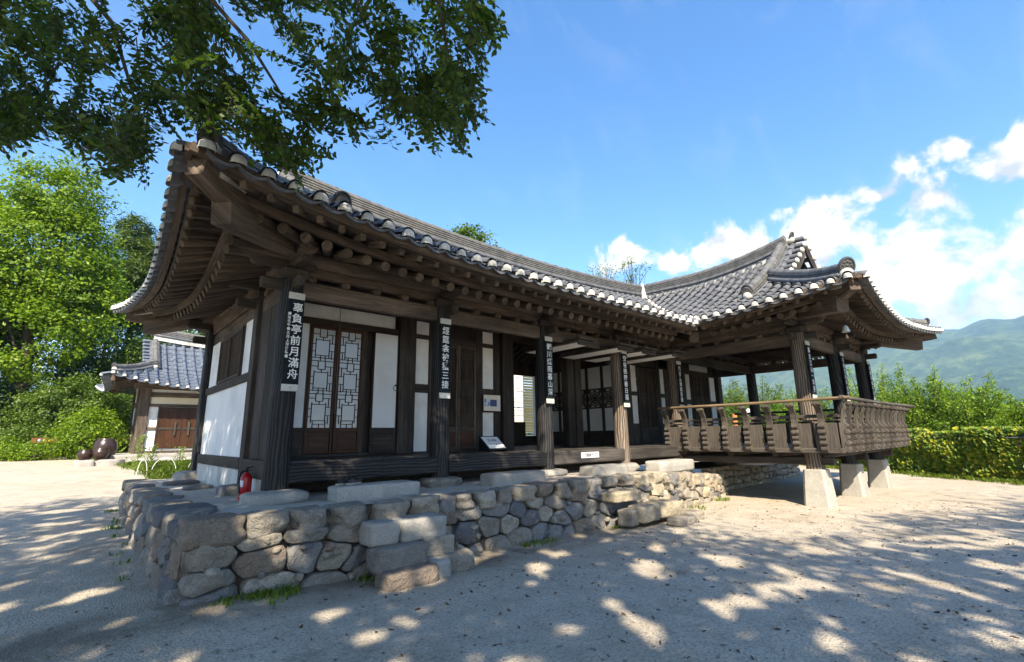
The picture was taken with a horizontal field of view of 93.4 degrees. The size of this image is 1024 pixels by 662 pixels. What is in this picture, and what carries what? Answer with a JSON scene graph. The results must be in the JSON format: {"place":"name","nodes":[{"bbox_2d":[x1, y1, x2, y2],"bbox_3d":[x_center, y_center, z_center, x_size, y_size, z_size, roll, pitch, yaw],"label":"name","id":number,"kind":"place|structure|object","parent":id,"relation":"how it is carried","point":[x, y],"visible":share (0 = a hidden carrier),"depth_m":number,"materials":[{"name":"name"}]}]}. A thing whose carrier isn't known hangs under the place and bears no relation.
{"place":"outdoors","nodes":[
{"label":"outdoors","id":0,"kind":"place"},
{"bbox_2d":[114,459,190,479],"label":"lawn grass","id":1,"kind":"structure","parent":0,"point":[164,469],"depth_m":16.15,"materials":[{"name":"green plant"}]},
{"bbox_2d":[0,448,1023,661],"bbox_3d":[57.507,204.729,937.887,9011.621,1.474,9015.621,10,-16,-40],"label":"ground","id":2,"kind":"structure","parent":0,"point":[57,566],"depth_m":4.62,"materials":[{"name":"beige sand"}]},
{"bbox_2d":[0,383,20,443],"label":"woodland tree","id":3,"kind":"object","parent":2,"relation":"on","point":[5,398],"visible":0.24,"depth_m":24.27,"materials":[{"name":"green plant"}]},
{"bbox_2d":[0,433,30,460],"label":"shrub","id":4,"kind":"object","parent":2,"relation":"on","point":[5,446],"visible":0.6,"depth_m":20.57,"materials":[{"name":"green plant"}]},
{"bbox_2d":[0,175,31,283],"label":"broadleaf tree","id":5,"kind":"object","parent":2,"relation":"on","point":[4,213],"visible":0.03,"depth_m":28.86,"materials":[{"name":"green plant"}]},
{"bbox_2d":[0,417,73,458],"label":"shrub","id":6,"kind":"object","parent":2,"relation":"on","point":[27,434],"visible":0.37,"depth_m":21.73,"materials":[{"name":"green plant"}]},
{"bbox_2d":[0,436,75,461],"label":"shrub","id":7,"kind":"object","parent":2,"relation":"on","point":[33,454],"visible":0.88,"depth_m":20.56,"materials":[{"name":"green plant"}]},
{"bbox_2d":[31,438,57,457],"bbox_3d":[-21.002,5.377,21.667,0.950,1.140,0.135,10,-16,-40],"label":"garden sign","id":8,"kind":"object","parent":2,"relation":"on","point":[38,439],"visible":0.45,"depth_m":21.62,"materials":[{"name":"orange wood"}]},
{"bbox_2d":[0,355,93,442],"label":"woodland tree","id":9,"kind":"object","parent":2,"relation":"on","point":[10,386],"visible":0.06,"depth_m":30.93,"materials":[{"name":"green plant"}]},
{"bbox_2d":[0,369,132,454],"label":"shrub","id":10,"kind":"object","parent":2,"relation":"on","point":[32,400],"visible":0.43,"depth_m":24.03,"materials":[{"name":"green plant"}]},
{"bbox_2d":[0,144,140,431],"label":"broadleaf tree","id":11,"kind":"object","parent":2,"relation":"on","point":[43,294],"visible":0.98,"depth_m":26.08,"materials":[{"name":"green plant"}]},
{"bbox_2d":[28,368,125,448],"bbox_3d":[-25.951,5.419,29.810,6.849,6.259,6.554,-5,-13,19],"label":"woodland tree","id":12,"kind":"object","parent":2,"relation":"on","point":[53,416],"visible":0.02,"depth_m":28.55,"materials":[{"name":"green plant"}]},
{"bbox_2d":[37,401,132,459],"bbox_3d":[-19.170,4.735,22.143,3.743,3.097,3.368,10,-16,-40],"label":"shrub","id":13,"kind":"object","parent":2,"relation":"on","point":[113,427],"visible":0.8,"depth_m":21.59,"materials":[{"name":"green plant"}]},
{"bbox_2d":[77,450,92,459],"bbox_3d":[-16.726,4.874,18.904,0.499,0.420,0.499,10,-16,-40],"label":"clay jar","id":14,"kind":"object","parent":2,"relation":"on","point":[84,454],"visible":0.84,"depth_m":18.75,"materials":[{"name":"brown ceramic"}]},
{"bbox_2d":[42,282,153,385],"bbox_3d":[-29.098,2.212,34.814,7.870,13.165,8.277,10,-16,-40],"label":"woodland tree","id":15,"kind":"object","parent":2,"relation":"on","point":[89,359],"visible":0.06,"depth_m":33.87,"materials":[{"name":"green plant"}]},
{"bbox_2d":[92,448,109,460],"bbox_3d":[-16.274,4.881,19.105,0.539,0.480,0.539,10,-16,-40],"label":"clay jar","id":16,"kind":"object","parent":2,"relation":"on","point":[100,453],"visible":0.84,"depth_m":18.95,"materials":[{"name":"brown ceramic"}]},
{"bbox_2d":[92,438,117,458],"bbox_3d":[-16.609,4.827,19.704,0.798,0.850,0.798,10,-16,-40],"label":"clay jar","id":17,"kind":"object","parent":2,"relation":"on","point":[111,444],"visible":0.69,"depth_m":19.55,"materials":[{"name":"brown ceramic"}]},
{"bbox_2d":[59,318,162,382],"bbox_3d":[-29.292,3.504,36.165,8.183,11.189,8.303,-7,-14,26],"label":"woodland tree","id":18,"kind":"object","parent":2,"relation":"on","point":[133,333],"visible":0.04,"depth_m":34.21,"materials":[{"name":"green plant"}]},
{"bbox_2d":[85,208,158,363],"bbox_3d":[-27.652,-0.248,35.444,7.212,17.423,7.325,10,-16,-40],"label":"pine tree","id":19,"kind":"object","parent":2,"relation":"on","point":[140,248],"visible":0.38,"depth_m":35.12,"materials":[{"name":"green plant"}]},
{"bbox_2d":[81,334,172,446],"bbox_3d":[-21.959,3.720,29.236,6.755,8.334,6.729,10,-16,-40],"label":"woodland tree","id":20,"kind":"object","parent":2,"relation":"on","point":[136,355],"visible":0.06,"depth_m":28.38,"materials":[{"name":"green plant"}]},
{"bbox_2d":[73,457,190,466],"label":"stone kerb","id":21,"kind":"structure","parent":2,"relation":"on","point":[87,463],"depth_m":18.57,"materials":[{"name":"stone"}]},
{"bbox_2d":[121,434,152,474],"bbox_3d":[-12.007,3.973,15.537,0.610,1.269,0.675,-2,-12,3],"label":"weed plant","id":22,"kind":"object","parent":2,"relation":"on","point":[138,455],"visible":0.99,"depth_m":15.58,"materials":[{"name":"green plant"}]},
{"bbox_2d":[95,331,204,461],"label":"outbuilding","id":23,"kind":"structure","parent":2,"relation":"on","point":[164,407],"depth_m":21.52,"materials":[{"name":"tile"}]},
{"bbox_2d":[155,407,183,448],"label":"plank door","id":24,"kind":"structure","parent":23,"relation":"in","point":[170,418],"depth_m":21.35,"materials":[{"name":"brown wood"}]},
{"bbox_2d":[151,397,198,404],"bbox_3d":[-14.982,3.178,21.853,2.200,0.300,0.030,10,-16,-40],"label":"over door panel","id":25,"kind":"structure","parent":23,"relation":"in","point":[154,400],"depth_m":21.67,"materials":[{"name":"beige paint"}]},
{"bbox_2d":[179,408,196,447],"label":"plank door","id":26,"kind":"structure","parent":23,"relation":"in","point":[189,415],"depth_m":21.80,"materials":[{"name":"brown wood"}]},
{"bbox_2d":[144,443,166,468],"bbox_3d":[-11.943,4.227,16.109,0.682,0.980,0.488,10,-16,-40],"label":"weed plant","id":27,"kind":"object","parent":2,"relation":"on","point":[151,459],"visible":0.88,"depth_m":16.08,"materials":[{"name":"green plant"}]},
{"bbox_2d":[109,324,204,389],"bbox_3d":[-23.574,2.147,34.131,7.978,12.190,8.660,10,-16,-40],"label":"woodland tree","id":28,"kind":"object","parent":2,"relation":"on","point":[202,334],"visible":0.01,"depth_m":32.63,"materials":[{"name":"green plant"}]},
{"bbox_2d":[171,447,187,465],"bbox_3d":[-11.773,4.486,17.085,0.515,0.828,0.647,-7,-14,26],"label":"weed plant","id":29,"kind":"object","parent":2,"relation":"on","point":[179,457],"visible":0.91,"depth_m":17.07,"materials":[{"name":"green plant"}]},
{"bbox_2d":[0,0,509,191],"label":"zelkova tree","id":30,"kind":"object","parent":2,"relation":"on","point":[438,100],"visible":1,"depth_m":4.42,"materials":[{"name":"green plant"}]},
{"bbox_2d":[100,496,729,607],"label":"grass tufts","id":31,"kind":"object","parent":2,"relation":"on","point":[274,593],"visible":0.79,"depth_m":4.64,"materials":[{"name":"green plant"}]},
{"bbox_2d":[118,469,727,606],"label":"stone platform","id":32,"kind":"structure","parent":2,"relation":"on","point":[191,547],"depth_m":5.50,"materials":[{"name":"stone"}]},
{"bbox_2d":[237,466,253,499],"bbox_3d":[-3.501,1.981,6.295,0.159,0.408,0.252,-3,-12,9],"label":"fire extinguisher","id":33,"kind":"object","parent":32,"relation":"on","point":[245,483],"visible":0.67,"depth_m":6.28,"materials":[{"name":"red paint"}]},
{"bbox_2d":[327,480,419,501],"bbox_3d":[-1.802,2.131,6.361,1.167,0.255,0.421,10,-16,-40],"label":"step stone","id":34,"kind":"object","parent":32,"relation":"on","point":[366,491],"visible":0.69,"depth_m":6.15,"materials":[{"name":"stone"}]},
{"bbox_2d":[335,477,346,485],"bbox_3d":[-2.174,1.911,6.167,0.090,0.102,0.256,-3,-13,11],"label":"shoe","id":35,"kind":"object","parent":34,"relation":"on","point":[340,481],"visible":0.88,"depth_m":6.10,"materials":[{"name":"grey"}]},
{"bbox_2d":[345,476,361,484],"bbox_3d":[-2.037,1.921,6.222,0.090,0.102,0.256,-7,-14,28],"label":"shoe","id":36,"kind":"object","parent":34,"relation":"on","point":[351,481],"visible":1,"depth_m":6.18,"materials":[{"name":"grey"}]},
{"bbox_2d":[480,470,544,485],"bbox_3d":[0.028,2.417,7.841,1.152,0.259,0.434,10,-16,-40],"label":"step stone","id":37,"kind":"object","parent":32,"relation":"on","point":[505,478],"visible":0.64,"depth_m":7.58,"materials":[{"name":"stone"}]},
{"bbox_2d":[579,464,628,475],"bbox_3d":[1.798,2.723,9.371,1.114,0.247,0.436,10,-16,-40],"label":"step stone","id":38,"kind":"object","parent":32,"relation":"on","point":[598,469],"visible":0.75,"depth_m":9.11,"materials":[{"name":"stone"}]},
{"bbox_2d":[645,459,693,471],"bbox_3d":[3.594,3.050,10.958,1.464,0.262,0.485,10,-16,-40],"label":"step stone","id":39,"kind":"object","parent":32,"relation":"on","point":[671,465],"visible":0.89,"depth_m":10.61,"materials":[{"name":"stone"}]},
{"bbox_2d":[447,222,505,249],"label":"roof top tree","id":40,"kind":"object","parent":2,"relation":"on","point":[468,231],"visible":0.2,"depth_m":29.24,"materials":[{"name":"green plant"}]},
{"bbox_2d":[21,515,1023,661],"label":"pebbles","id":41,"kind":"object","parent":2,"relation":"on","point":[274,651],"visible":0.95,"depth_m":4.38,"materials":[{"name":"stone"}]},
{"bbox_2d":[514,375,533,434],"bbox_3d":[1.214,3.721,20.979,7.000,4.831,0.404,10,-16,-40],"label":"slat fence","id":42,"kind":"object","parent":2,"relation":"on","point":[520,416],"visible":0.18,"depth_m":20.39,"materials":[{"name":"white paint"}]},
{"bbox_2d":[110,125,943,507],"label":"wooden house","id":43,"kind":"structure","parent":2,"relation":"on","point":[244,249],"depth_m":9.10,"materials":[{"name":"black wood"}]},
{"bbox_2d":[216,326,245,384],"bbox_3d":[-4.990,0.464,8.569,0.090,0.830,1.680,10,-16,-40],"label":"shutter window","id":44,"kind":"structure","parent":43,"relation":"in","point":[231,353],"depth_m":8.44,"materials":[{"name":"brown wood"}]},
{"bbox_2d":[281,292,304,391],"bbox_3d":[-2.881,0.131,6.366,0.205,1.320,0.034,10,-16,-40],"label":"calligraphy board","id":45,"kind":"object","parent":43,"relation":"attached to","point":[292,346],"visible":1,"depth_m":6.35,"materials":[{"name":"paint"}]},
{"bbox_2d":[291,321,310,455],"bbox_3d":[-3.478,0.869,7.571,0.490,2.130,0.051,10,-16,-40],"label":"opened door","id":46,"kind":"structure","parent":43,"relation":"in","point":[300,399],"depth_m":7.64,"materials":[{"name":"white wood"}]},
{"bbox_2d":[302,325,338,453],"bbox_3d":[-3.144,0.945,7.945,0.455,2.090,0.050,10,-16,-40],"label":"lattice door","id":47,"kind":"structure","parent":43,"relation":"in","point":[319,410],"depth_m":7.93,"materials":[{"name":"white paper"}]},
{"bbox_2d":[331,328,364,452],"bbox_3d":[-2.795,1.006,8.246,0.455,2.090,0.050,10,-16,-40],"label":"lattice door","id":48,"kind":"structure","parent":43,"relation":"in","point":[346,418],"depth_m":8.24,"materials":[{"name":"white paper"}]},
{"bbox_2d":[368,331,398,452],"bbox_3d":[-2.268,1.076,8.606,0.500,2.130,0.067,10,-16,-40],"label":"opened door","id":49,"kind":"structure","parent":43,"relation":"in","point":[383,401],"depth_m":8.58,"materials":[{"name":"white paper"}]},
{"bbox_2d":[439,318,450,398],"bbox_3d":[-1.093,0.442,7.913,0.205,1.320,0.034,10,-16,-40],"label":"calligraphy board","id":50,"kind":"object","parent":43,"relation":"attached to","point":[445,360],"visible":1,"depth_m":7.90,"materials":[{"name":"paint"}]},
{"bbox_2d":[449,344,457,448],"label":"slatted door","id":51,"kind":"structure","parent":43,"relation":"in","point":[453,401],"depth_m":9.63,"materials":[{"name":"brown wood"}]},
{"bbox_2d":[457,346,475,448],"bbox_3d":[-0.924,1.338,9.852,0.459,2.070,0.085,10,-16,-40],"label":"slatted door","id":52,"kind":"structure","parent":43,"relation":"in","point":[466,355],"depth_m":9.86,"materials":[{"name":"brown wood"}]},
{"bbox_2d":[482,394,500,411],"bbox_3d":[-0.425,1.518,10.171,0.480,0.360,0.028,10,-16,-40],"label":"information panel","id":53,"kind":"object","parent":43,"relation":"attached to","point":[491,402],"visible":1,"depth_m":10.15,"materials":[{"name":"white paper"}]},
{"bbox_2d":[478,436,507,451],"bbox_3d":[-0.364,2.166,9.277,0.470,0.286,0.345,10,-16,-40],"label":"slanted sign stand","id":54,"kind":"object","parent":43,"relation":"on","point":[490,443],"visible":1,"depth_m":9.22,"materials":[{"name":"paint"}]},
{"bbox_2d":[544,336,553,403],"bbox_3d":[0.738,0.759,9.495,0.205,1.320,0.034,10,-16,-40],"label":"calligraphy board","id":55,"kind":"object","parent":43,"relation":"attached to","point":[549,371],"visible":1,"depth_m":9.48,"materials":[{"name":"paint"}]},
{"bbox_2d":[552,371,560,444],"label":"sliding door","id":56,"kind":"structure","parent":43,"relation":"in","point":[556,406],"depth_m":15.31,"materials":[{"name":"brown wood"}]},
{"bbox_2d":[523,322,596,353],"bbox_3d":[1.013,0.000,10.632,0.530,0.900,1.700,10,-16,-40],"label":"lifted door","id":57,"kind":"structure","parent":43,"relation":"in","point":[580,341],"depth_m":10.14,"materials":[{"name":"brown wood"}]},
{"bbox_2d":[558,371,563,444],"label":"sliding door","id":58,"kind":"structure","parent":43,"relation":"in","point":[560,385],"depth_m":15.17,"materials":[{"name":"brown wood"}]},
{"bbox_2d":[581,367,589,444],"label":"sliding door","id":59,"kind":"structure","parent":43,"relation":"in","point":[583,370],"depth_m":14.46,"materials":[{"name":"brown wood"}]},
{"bbox_2d":[581,452,598,457],"bbox_3d":[1.607,2.546,9.920,0.560,0.113,0.013,10,-16,-40],"label":"notice plate","id":60,"kind":"object","parent":43,"relation":"attached to","point":[589,454],"visible":1,"depth_m":9.90,"materials":[{"name":"white plastic"}]},
{"bbox_2d":[586,365,604,444],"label":"sliding door","id":61,"kind":"structure","parent":43,"relation":"in","point":[593,375],"depth_m":14.18,"materials":[{"name":"white paper"}]},
{"bbox_2d":[559,330,633,358],"bbox_3d":[1.946,0.147,11.374,0.530,0.900,1.800,10,-16,-40],"label":"lifted door","id":62,"kind":"structure","parent":43,"relation":"in","point":[616,347],"depth_m":11.09,"materials":[{"name":"brown wood"}]},
{"bbox_2d":[601,364,614,444],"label":"sliding door","id":63,"kind":"structure","parent":43,"relation":"in","point":[605,368],"depth_m":13.85,"materials":[{"name":"white paper"}]},
{"bbox_2d":[582,337,656,361],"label":"lifted door","id":64,"kind":"structure","parent":43,"relation":"in","point":[644,350],"depth_m":11.45,"materials":[{"name":"brown wood"}]},
{"bbox_2d":[621,351,629,406],"bbox_3d":[2.612,1.085,11.117,0.205,1.320,0.034,10,-16,-40],"label":"calligraphy board","id":65,"kind":"object","parent":43,"relation":"attached to","point":[626,397],"visible":0.98,"depth_m":11.10,"materials":[{"name":"paint"}]},
{"bbox_2d":[636,367,651,442],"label":"slatted door","id":66,"kind":"structure","parent":43,"relation":"in","point":[641,375],"depth_m":13.95,"materials":[{"name":"brown wood"}]},
{"bbox_2d":[606,340,685,363],"bbox_3d":[3.379,0.361,12.450,0.530,0.900,2.050,10,-16,-40],"label":"lifted door","id":67,"kind":"structure","parent":43,"relation":"in","point":[669,353],"depth_m":11.96,"materials":[{"name":"brown wood"}]},
{"bbox_2d":[646,368,660,441],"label":"slatted door","id":68,"kind":"structure","parent":43,"relation":"in","point":[651,378],"depth_m":14.27,"materials":[{"name":"brown wood"}]},
{"bbox_2d":[676,361,684,405],"bbox_3d":[4.428,1.404,12.685,0.205,1.230,0.034,10,-16,-40],"label":"calligraphy board","id":69,"kind":"object","parent":43,"relation":"attached to","point":[680,383],"visible":0.94,"depth_m":12.67,"materials":[{"name":"paint"}]},
{"bbox_2d":[691,375,702,440],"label":"slatted door","id":70,"kind":"structure","parent":43,"relation":"in","point":[696,385],"depth_m":16.11,"materials":[{"name":"brown wood"}]},
{"bbox_2d":[700,376,712,425],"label":"slatted door","id":71,"kind":"structure","parent":43,"relation":"in","point":[703,379],"depth_m":16.46,"materials":[{"name":"brown wood"}]},
{"bbox_2d":[805,341,816,397],"bbox_3d":[6.470,0.837,10.437,0.220,1.260,0.034,10,-16,-40],"label":"calligraphy board","id":72,"kind":"object","parent":43,"relation":"attached to","point":[811,371],"visible":0.98,"depth_m":10.41,"materials":[{"name":"paint"}]},
{"bbox_2d":[839,352,850,400],"bbox_3d":[8.308,1.156,12.025,0.220,1.260,0.034,10,-16,-40],"label":"calligraphy board","id":73,"kind":"object","parent":43,"relation":"attached to","point":[844,374],"visible":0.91,"depth_m":12.01,"materials":[{"name":"paint"}]},
{"bbox_2d":[842,316,850,337],"bbox_3d":[6.785,-0.079,9.825,0.149,0.460,0.149,10,-16,-40],"label":"wind bell","id":74,"kind":"object","parent":43,"relation":"hanging from","point":[845,329],"visible":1,"depth_m":9.79,"materials":[{"name":"grey metal"}]},
{"bbox_2d":[866,361,875,400],"bbox_3d":[10.160,1.478,13.627,0.220,1.260,0.034,10,-16,-40],"label":"calligraphy board","id":75,"kind":"object","parent":43,"relation":"attached to","point":[871,380],"visible":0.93,"depth_m":13.61,"materials":[{"name":"paint"}]},
{"bbox_2d":[46,492,1023,661],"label":"fallen leaves","id":76,"kind":"object","parent":2,"relation":"on","point":[737,650],"visible":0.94,"depth_m":4.75,"materials":[{"name":"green plant"}]},
{"bbox_2d":[585,260,620,280],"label":"sparse tree","id":77,"kind":"object","parent":2,"relation":"on","point":[604,270],"visible":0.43,"depth_m":45.11,"materials":[{"name":"green plant"}]},
{"bbox_2d":[616,256,651,284],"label":"sparse tree","id":78,"kind":"object","parent":2,"relation":"on","point":[631,274],"visible":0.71,"depth_m":43.94,"materials":[{"name":"green plant"}]},
{"bbox_2d":[722,393,750,442],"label":"fruit tree","id":79,"kind":"object","parent":2,"relation":"on","point":[732,411],"visible":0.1,"depth_m":28.30,"materials":[{"name":"green plant"}]},
{"bbox_2d":[732,409,749,421],"bbox_3d":[9.539,4.430,19.488,1.038,2.566,0.256,-9,-15,34],"label":"orange post","id":80,"kind":"object","parent":2,"relation":"on","point":[734,416],"visible":0.13,"depth_m":19.86,"materials":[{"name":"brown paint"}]},
{"bbox_2d":[722,380,771,420],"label":"fruit tree","id":81,"kind":"object","parent":2,"relation":"on","point":[730,393],"visible":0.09,"depth_m":32.65,"materials":[{"name":"green plant"}]},
{"bbox_2d":[694,462,800,489],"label":"retaining wall","id":82,"kind":"structure","parent":2,"relation":"on","point":[736,476],"depth_m":14.16,"materials":[{"name":"stone"}]},
{"bbox_2d":[736,463,773,464],"bbox_3d":[7.188,3.572,13.383,3.342,0.190,0.792,11,-17,-43],"label":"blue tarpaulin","id":83,"kind":"object","parent":82,"relation":"on","point":[753,464],"visible":0.14,"depth_m":12.26,"materials":[{"name":"blue"}]},
{"bbox_2d":[722,376,797,427],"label":"fruit tree","id":84,"kind":"object","parent":2,"relation":"on","point":[768,393],"visible":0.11,"depth_m":34.67,"materials":[{"name":"green plant"}]},
{"bbox_2d":[759,387,834,424],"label":"fruit tree","id":85,"kind":"object","parent":2,"relation":"on","point":[784,408],"visible":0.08,"depth_m":29.35,"materials":[{"name":"green plant"}]},
{"bbox_2d":[824,363,925,423],"bbox_3d":[20.535,4.552,27.299,4.966,5.370,5.698,-8,-14,28],"label":"fruit tree","id":86,"kind":"object","parent":2,"relation":"on","point":[883,382],"visible":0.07,"depth_m":27.26,"materials":[{"name":"green plant"}]},
{"bbox_2d":[763,425,1023,481],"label":"vine covered wall","id":87,"kind":"structure","parent":2,"relation":"on","point":[992,451],"depth_m":14.89,"materials":[{"name":"green plant"}]},
{"bbox_2d":[801,465,1023,485],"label":"wall foot grass","id":88,"kind":"structure","parent":2,"relation":"on","point":[956,476],"depth_m":14.98,"materials":[{"name":"green plant"}]},
{"bbox_2d":[875,362,985,431],"bbox_3d":[21.907,4.261,25.999,5.260,5.357,4.415,-11,-16,39],"label":"fruit tree","id":89,"kind":"object","parent":2,"relation":"on","point":[917,416],"visible":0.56,"depth_m":25.29,"materials":[{"name":"green plant"}]},
{"bbox_2d":[921,371,1019,430],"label":"fruit tree","id":90,"kind":"object","parent":2,"relation":"on","point":[973,403],"visible":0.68,"depth_m":23.77,"materials":[{"name":"green plant"}]},
{"bbox_2d":[953,390,1023,428],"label":"fruit tree","id":91,"kind":"object","parent":2,"relation":"on","point":[1017,412],"visible":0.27,"depth_m":23.68,"materials":[{"name":"green plant"}]},
{"bbox_2d":[0,0,1023,391],"label":"sky","id":92,"kind":"structure","parent":0,"point":[678,137],"materials":[{"name":"blue"}]},
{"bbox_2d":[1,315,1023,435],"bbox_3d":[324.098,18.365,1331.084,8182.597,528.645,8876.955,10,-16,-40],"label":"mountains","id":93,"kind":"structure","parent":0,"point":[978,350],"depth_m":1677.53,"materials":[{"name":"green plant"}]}
]}

